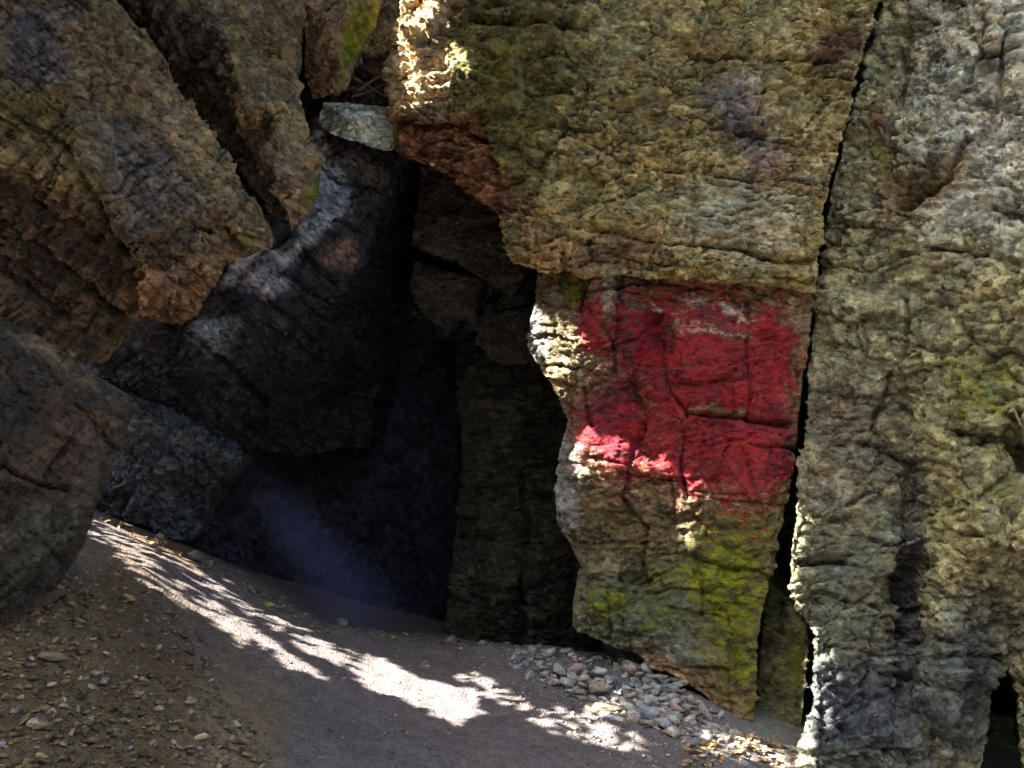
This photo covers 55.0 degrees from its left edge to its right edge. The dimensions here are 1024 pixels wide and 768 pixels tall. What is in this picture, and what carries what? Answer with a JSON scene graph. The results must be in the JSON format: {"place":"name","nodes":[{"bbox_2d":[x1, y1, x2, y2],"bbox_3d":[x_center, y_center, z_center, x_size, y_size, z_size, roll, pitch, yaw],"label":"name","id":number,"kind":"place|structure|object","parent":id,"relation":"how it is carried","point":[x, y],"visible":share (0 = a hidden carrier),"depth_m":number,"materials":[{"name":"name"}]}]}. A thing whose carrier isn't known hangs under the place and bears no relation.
{"place":"outdoors","nodes":[
{"label":"outdoors","id":0,"kind":"place"},
{"bbox_2d":[0,531,701,767],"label":"gravel","id":1,"kind":"structure","parent":0,"point":[84,730],"depth_m":3.59,"materials":[{"name":"brown gravel"}]},
{"bbox_2d":[0,318,135,627],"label":"rounded boulder","id":2,"kind":"object","parent":1,"relation":"on","point":[65,419],"visible":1,"depth_m":3.50,"materials":[{"name":"brown stone"}]},
{"bbox_2d":[123,594,136,601],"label":"stone","id":3,"kind":"object","parent":1,"relation":"on","point":[130,597],"visible":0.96,"depth_m":4.66,"materials":[{"name":"beige stone"}]},
{"bbox_2d":[0,510,1021,767],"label":"ground","id":4,"kind":"structure","parent":0,"point":[402,658],"depth_m":4.73,"materials":[{"name":"soil"}]},
{"bbox_2d":[26,719,51,729],"bbox_3d":[-1.534,1.106,3.191,0.080,0.038,0.056,0,0,-23],"label":"stone","id":5,"kind":"object","parent":4,"relation":"on","point":[38,724],"visible":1,"depth_m":3.17,"materials":[{"name":"beige stone"}]},
{"bbox_2d":[38,650,67,660],"bbox_3d":[-1.622,0.961,3.472,0.099,0.044,0.061,0,0,-29],"label":"stone","id":6,"kind":"object","parent":4,"relation":"on","point":[51,655],"visible":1,"depth_m":3.46,"materials":[{"name":"beige stone"}]},
{"bbox_2d":[155,533,164,542],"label":"fallen rock","id":7,"kind":"object","parent":4,"relation":"on","point":[160,536],"visible":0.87,"depth_m":6.19,"materials":[{"name":"stone"}]},
{"bbox_2d":[95,378,262,541],"bbox_3d":[-2.424,0.500,6.838,1.151,1.136,1.301,0,0,0],"label":"grey bank rock","id":8,"kind":"object","parent":4,"relation":"on","point":[174,474],"visible":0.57,"depth_m":6.39,"materials":[{"name":"stone"}]},
{"bbox_2d":[188,550,202,560],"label":"fallen rock","id":9,"kind":"object","parent":4,"relation":"on","point":[196,555],"visible":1,"depth_m":6.07,"materials":[{"name":"stone"}]},
{"bbox_2d":[194,733,208,739],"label":"stone","id":10,"kind":"object","parent":4,"relation":"on","point":[201,736],"visible":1,"depth_m":3.63,"materials":[{"name":"beige stone"}]},
{"bbox_2d":[247,584,256,590],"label":"fallen rock","id":11,"kind":"object","parent":4,"relation":"on","point":[252,587],"visible":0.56,"depth_m":6.07,"materials":[{"name":"stone"}]},
{"bbox_2d":[262,602,274,605],"bbox_3d":[-1.445,1.301,5.804,0.076,0.027,0.059,0,0,37],"label":"leaf","id":12,"kind":"object","parent":4,"relation":"on","point":[269,604],"visible":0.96,"depth_m":5.79,"materials":[{"name":"plant"}]},
{"bbox_2d":[170,305,462,620],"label":"cave","id":13,"kind":"structure","parent":4,"relation":"on","point":[374,524],"depth_m":7.87,"materials":[{"name":"stone"}]},
{"bbox_2d":[69,87,421,455],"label":"leaning slab","id":14,"kind":"structure","parent":13,"relation":"on","point":[289,342],"depth_m":6.64,"materials":[{"name":"stone"}]},
{"bbox_2d":[0,0,272,363],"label":"tilted boulder","id":15,"kind":"object","parent":14,"relation":"on","point":[126,201],"visible":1,"depth_m":4.78,"materials":[{"name":"brown stone"}]},
{"bbox_2d":[124,0,322,230],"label":"hanging boulder","id":16,"kind":"object","parent":14,"relation":"on","point":[235,68],"visible":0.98,"depth_m":5.59,"materials":[{"name":"brown stone"}]},
{"bbox_2d":[120,0,344,155],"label":"rock","id":17,"kind":"object","parent":14,"relation":"on","point":[328,98],"visible":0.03,"depth_m":6.96,"materials":[{"name":"stone"}]},
{"bbox_2d":[304,0,381,98],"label":"mossy boulder","id":18,"kind":"object","parent":14,"relation":"on","point":[338,33],"visible":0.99,"depth_m":6.16,"materials":[{"name":"brown stone"}]},
{"bbox_2d":[318,102,395,150],"bbox_3d":[-0.997,-1.764,6.665,0.584,0.444,0.656,0,0,0],"label":"chockstone","id":19,"kind":"object","parent":14,"relation":"on","point":[370,125],"visible":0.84,"depth_m":6.49,"materials":[{"name":"stone"}]},
{"bbox_2d":[358,76,379,92],"bbox_3d":[-0.943,-2.095,6.801,0.264,0.199,0.018,0,0,-25],"label":"branch","id":20,"kind":"object","parent":19,"relation":"on","point":[367,84],"visible":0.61,"depth_m":6.77,"materials":[{"name":"wood"}]},
{"bbox_2d":[351,82,386,97],"bbox_3d":[-0.962,-2.031,6.751,0.287,0.163,0.012,0,0,-22],"label":"branch","id":21,"kind":"object","parent":19,"relation":"on","point":[356,95],"visible":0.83,"depth_m":6.73,"materials":[{"name":"wood"}]},
{"bbox_2d":[354,77,388,98],"bbox_3d":[-0.968,-2.054,6.851,0.276,0.134,0.015,0,0,-23],"label":"branch","id":22,"kind":"object","parent":19,"relation":"on","point":[356,79],"visible":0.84,"depth_m":6.83,"materials":[{"name":"wood"}]},
{"bbox_2d":[367,32,393,53],"bbox_3d":[-0.930,-2.413,6.950,0.210,0.186,0.015,0,0,-32],"label":"branch","id":23,"kind":"object","parent":19,"relation":"on","point":[376,46],"visible":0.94,"depth_m":6.93,"materials":[{"name":"wood"}]},
{"bbox_2d":[343,50,389,106],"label":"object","id":24,"kind":"object","parent":14,"relation":"on","point":[368,71],"visible":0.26,"depth_m":7.21,"materials":[{"name":"stone"}]},
{"bbox_2d":[332,618,348,625],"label":"fallen rock","id":25,"kind":"object","parent":4,"relation":"on","point":[341,621],"visible":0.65,"depth_m":6.52,"materials":[{"name":"stone"}]},
{"bbox_2d":[16,517,798,767],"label":"leaf litter","id":26,"kind":"object","parent":4,"relation":"on","point":[738,751],"visible":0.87,"depth_m":4.74,"materials":[{"name":"plant"}]},
{"bbox_2d":[444,635,458,641],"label":"fallen rock","id":27,"kind":"object","parent":4,"relation":"on","point":[452,638],"visible":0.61,"depth_m":6.32,"materials":[{"name":"stone"}]},
{"bbox_2d":[413,286,536,341],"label":"cave wall","id":28,"kind":"structure","parent":4,"relation":"on","point":[497,299],"depth_m":9.48,"materials":[{"name":"stone"}]},
{"bbox_2d":[354,0,393,68],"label":"cave roof","id":29,"kind":"structure","parent":28,"relation":"attached to","point":[382,5],"depth_m":8.00,"materials":[{"name":"stone"}]},
{"bbox_2d":[417,163,537,285],"bbox_3d":[-0.861,-1.767,8.536,2.551,1.808,0.872,0,0,0],"label":"rock","id":30,"kind":"object","parent":29,"relation":"attached to","point":[425,257],"depth_m":8.17,"materials":[{"name":"stone"}]},
{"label":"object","id":31,"kind":"object","parent":30,"relation":"on","visible":0},
{"bbox_2d":[359,0,400,64],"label":"rock","id":32,"kind":"object","parent":31,"relation":"on","point":[389,15],"visible":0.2,"depth_m":7.60,"materials":[{"name":"stone"}]},
{"bbox_2d":[478,640,488,645],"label":"fallen rock","id":33,"kind":"object","parent":4,"relation":"on","point":[482,642],"visible":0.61,"depth_m":6.25,"materials":[{"name":"stone"}]},
{"bbox_2d":[443,330,604,651],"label":"pillar","id":34,"kind":"structure","parent":4,"relation":"on","point":[514,569],"depth_m":7.39,"materials":[{"name":"stone"}]},
{"bbox_2d":[474,303,539,366],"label":"roof block","id":35,"kind":"structure","parent":34,"relation":"on","point":[501,335],"depth_m":7.17,"materials":[{"name":"stone"}]},
{"bbox_2d":[409,262,488,320],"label":"roof block","id":36,"kind":"structure","parent":35,"relation":"on","point":[438,292],"depth_m":7.09,"materials":[{"name":"stone"}]},
{"bbox_2d":[412,164,531,295],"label":"roof block","id":37,"kind":"structure","parent":36,"relation":"on","point":[454,222],"depth_m":6.87,"materials":[{"name":"stone"}]},
{"bbox_2d":[535,642,544,650],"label":"fallen rock","id":38,"kind":"object","parent":4,"relation":"on","point":[540,645],"visible":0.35,"depth_m":6.09,"materials":[{"name":"stone"}]},
{"bbox_2d":[560,676,576,686],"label":"rubble stone","id":39,"kind":"object","parent":4,"relation":"on","point":[565,681],"visible":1,"depth_m":5.29,"materials":[{"name":"grey stone"}]},
{"bbox_2d":[566,663,584,672],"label":"rubble stone","id":40,"kind":"object","parent":4,"relation":"on","point":[576,667],"visible":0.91,"depth_m":5.49,"materials":[{"name":"stone"}]},
{"bbox_2d":[570,689,588,693],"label":"rubble stone","id":41,"kind":"object","parent":4,"relation":"on","point":[575,691],"visible":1,"depth_m":5.17,"materials":[{"name":"grey stone"}]},
{"bbox_2d":[578,681,589,688],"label":"rubble stone","id":42,"kind":"object","parent":4,"relation":"on","point":[584,685],"visible":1,"depth_m":5.28,"materials":[{"name":"grey stone"}]},
{"bbox_2d":[453,642,745,767],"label":"scree","id":43,"kind":"structure","parent":4,"relation":"on","point":[664,686],"depth_m":5.26,"materials":[{"name":"stone"}]},
{"bbox_2d":[536,665,551,669],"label":"rubble stone","id":44,"kind":"object","parent":43,"relation":"on","point":[543,667],"visible":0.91,"depth_m":5.51,"materials":[{"name":"stone"}]},
{"bbox_2d":[544,648,556,654],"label":"rubble stone","id":45,"kind":"object","parent":43,"relation":"on","point":[552,651],"visible":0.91,"depth_m":5.88,"materials":[{"name":"grey stone"}]},
{"bbox_2d":[553,663,566,676],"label":"rubble stone","id":46,"kind":"object","parent":43,"relation":"on","point":[558,668],"visible":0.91,"depth_m":5.46,"materials":[{"name":"grey stone"}]},
{"bbox_2d":[567,671,577,678],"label":"rubble stone","id":47,"kind":"object","parent":43,"relation":"on","point":[572,675],"visible":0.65,"depth_m":5.38,"materials":[{"name":"grey stone"}]},
{"bbox_2d":[575,674,589,681],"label":"rubble stone","id":48,"kind":"object","parent":43,"relation":"on","point":[583,678],"visible":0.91,"depth_m":5.34,"materials":[{"name":"stone"}]},
{"bbox_2d":[589,665,606,674],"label":"rubble stone","id":49,"kind":"object","parent":43,"relation":"on","point":[595,669],"visible":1,"depth_m":5.49,"materials":[{"name":"grey stone"}]},
{"bbox_2d":[589,680,613,694],"bbox_3d":[0.480,1.626,5.265,0.139,0.056,0.096,0,0,0],"label":"rubble stone","id":50,"kind":"object","parent":43,"relation":"on","point":[598,687],"visible":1,"depth_m":5.24,"materials":[{"name":"grey stone"}]},
{"bbox_2d":[583,702,626,711],"bbox_3d":[0.493,1.661,5.051,0.239,0.040,0.113,0,0,-23],"label":"stone","id":51,"kind":"object","parent":43,"relation":"on","point":[609,706],"visible":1,"depth_m":5.03,"materials":[{"name":"beige stone"}]},
{"bbox_2d":[622,660,640,673],"bbox_3d":[0.664,1.606,5.593,0.102,0.053,0.095,0,0,41],"label":"rubble stone","id":52,"kind":"object","parent":43,"relation":"on","point":[630,667],"visible":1,"depth_m":5.57,"materials":[{"name":"stone"}]},
{"bbox_2d":[626,707,642,716],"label":"rubble stone","id":53,"kind":"object","parent":43,"relation":"on","point":[637,710],"visible":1,"depth_m":5.01,"materials":[{"name":"grey stone"}]},
{"bbox_2d":[638,716,646,723],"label":"rubble stone","id":54,"kind":"object","parent":43,"relation":"on","point":[642,720],"visible":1,"depth_m":4.93,"materials":[{"name":"stone"}]},
{"bbox_2d":[643,719,655,724],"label":"rubble stone","id":55,"kind":"object","parent":43,"relation":"on","point":[649,721],"visible":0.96,"depth_m":4.94,"materials":[{"name":"grey stone"}]},
{"bbox_2d":[642,706,660,717],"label":"stone","id":56,"kind":"object","parent":43,"relation":"on","point":[651,711],"visible":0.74,"depth_m":5.06,"materials":[{"name":"grey stone"}]},
{"bbox_2d":[648,674,667,678],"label":"rubble stone","id":57,"kind":"object","parent":43,"relation":"on","point":[658,676],"visible":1,"depth_m":5.50,"materials":[{"name":"grey stone"}]},
{"bbox_2d":[658,694,668,700],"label":"rubble stone","id":58,"kind":"object","parent":43,"relation":"on","point":[663,696],"visible":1,"depth_m":5.26,"materials":[{"name":"grey stone"}]},
{"bbox_2d":[665,712,680,724],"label":"rubble stone","id":59,"kind":"object","parent":43,"relation":"on","point":[671,716],"visible":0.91,"depth_m":5.02,"materials":[{"name":"grey stone"}]},
{"bbox_2d":[668,692,677,698],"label":"rubble stone","id":60,"kind":"object","parent":43,"relation":"on","point":[672,695],"visible":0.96,"depth_m":5.28,"materials":[{"name":"grey stone"}]},
{"bbox_2d":[669,703,686,712],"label":"rubble stone","id":61,"kind":"object","parent":43,"relation":"on","point":[679,708],"visible":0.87,"depth_m":5.11,"materials":[{"name":"stone"}]},
{"bbox_2d":[671,681,684,687],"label":"rubble stone","id":62,"kind":"object","parent":43,"relation":"on","point":[678,684],"visible":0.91,"depth_m":5.47,"materials":[{"name":"grey stone"}]},
{"bbox_2d":[682,713,694,721],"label":"rubble stone","id":63,"kind":"object","parent":43,"relation":"on","point":[688,717],"visible":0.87,"depth_m":5.07,"materials":[{"name":"beige stone"}]},
{"bbox_2d":[693,732,702,736],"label":"rubble stone","id":64,"kind":"object","parent":43,"relation":"on","point":[698,734],"visible":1,"depth_m":4.93,"materials":[{"name":"grey stone"}]},
{"bbox_2d":[697,729,711,732],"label":"rubble stone","id":65,"kind":"object","parent":43,"relation":"on","point":[703,731],"visible":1,"depth_m":4.96,"materials":[{"name":"white stone"}]},
{"bbox_2d":[703,721,721,728],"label":"rubble stone","id":66,"kind":"object","parent":43,"relation":"on","point":[717,725],"visible":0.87,"depth_m":5.05,"materials":[{"name":"grey stone"}]},
{"bbox_2d":[708,708,718,713],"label":"rubble stone","id":67,"kind":"object","parent":43,"relation":"on","point":[713,711],"visible":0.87,"depth_m":5.25,"materials":[{"name":"grey stone"}]},
{"bbox_2d":[603,673,617,682],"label":"rubble stone","id":68,"kind":"object","parent":4,"relation":"on","point":[609,678],"visible":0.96,"depth_m":5.39,"materials":[{"name":"grey stone"}]},
{"bbox_2d":[618,696,626,704],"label":"rubble stone","id":69,"kind":"object","parent":4,"relation":"on","point":[622,700],"visible":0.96,"depth_m":5.16,"materials":[{"name":"grey stone"}]},
{"bbox_2d":[641,663,652,673],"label":"rubble stone","id":70,"kind":"object","parent":4,"relation":"on","point":[644,668],"visible":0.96,"depth_m":5.61,"materials":[{"name":"grey stone"}]},
{"bbox_2d":[655,717,672,728],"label":"rubble stone","id":71,"kind":"object","parent":4,"relation":"on","point":[663,722],"visible":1,"depth_m":4.94,"materials":[{"name":"grey stone"}]},
{"bbox_2d":[526,270,812,724],"bbox_3d":[1.004,0.591,6.377,1.716,2.746,2.022,0,0,8],"label":"rock pillar","id":72,"kind":"object","parent":4,"relation":"on","point":[680,400],"visible":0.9,"depth_m":5.74,"materials":[{"name":"stone"}]},
{"bbox_2d":[379,0,883,294],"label":"cliff block","id":73,"kind":"structure","parent":72,"relation":"on","point":[698,140],"depth_m":5.72,"materials":[{"name":"stone"}]},
{"bbox_2d":[669,676,687,685],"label":"stone","id":74,"kind":"object","parent":4,"relation":"on","point":[673,678],"visible":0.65,"depth_m":5.59,"materials":[{"name":"grey stone"}]},
{"bbox_2d":[674,689,684,692],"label":"rubble stone","id":75,"kind":"object","parent":4,"relation":"on","point":[679,690],"visible":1,"depth_m":5.40,"materials":[{"name":"stone"}]},
{"bbox_2d":[698,701,715,721],"bbox_3d":[1.028,1.758,5.144,0.146,0.221,0.102,0,0,-25],"label":"stone","id":76,"kind":"object","parent":4,"relation":"on","point":[707,715],"visible":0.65,"depth_m":5.11,"materials":[{"name":"grey stone"}]},
{"bbox_2d":[755,569,810,726],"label":"wedge block","id":77,"kind":"structure","parent":4,"relation":"on","point":[782,651],"depth_m":5.79,"materials":[{"name":"stone"}]},
{"bbox_2d":[775,1,883,685],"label":"rock","id":78,"kind":"object","parent":4,"relation":"on","point":[783,555],"visible":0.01,"depth_m":7.00,"materials":[{"name":"stone"}]},
{"bbox_2d":[788,0,1023,767],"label":"cliff column","id":79,"kind":"structure","parent":4,"relation":"on","point":[906,586],"depth_m":5.32,"materials":[{"name":"grey stone"}]},
{"bbox_2d":[985,671,1015,747],"bbox_3d":[3.578,1.927,6.561,1.979,2.658,0.962,0,0,0],"label":"crevice","id":80,"kind":"object","parent":4,"relation":"on","point":[1000,733],"visible":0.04,"depth_m":6.19,"materials":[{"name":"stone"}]}
]}

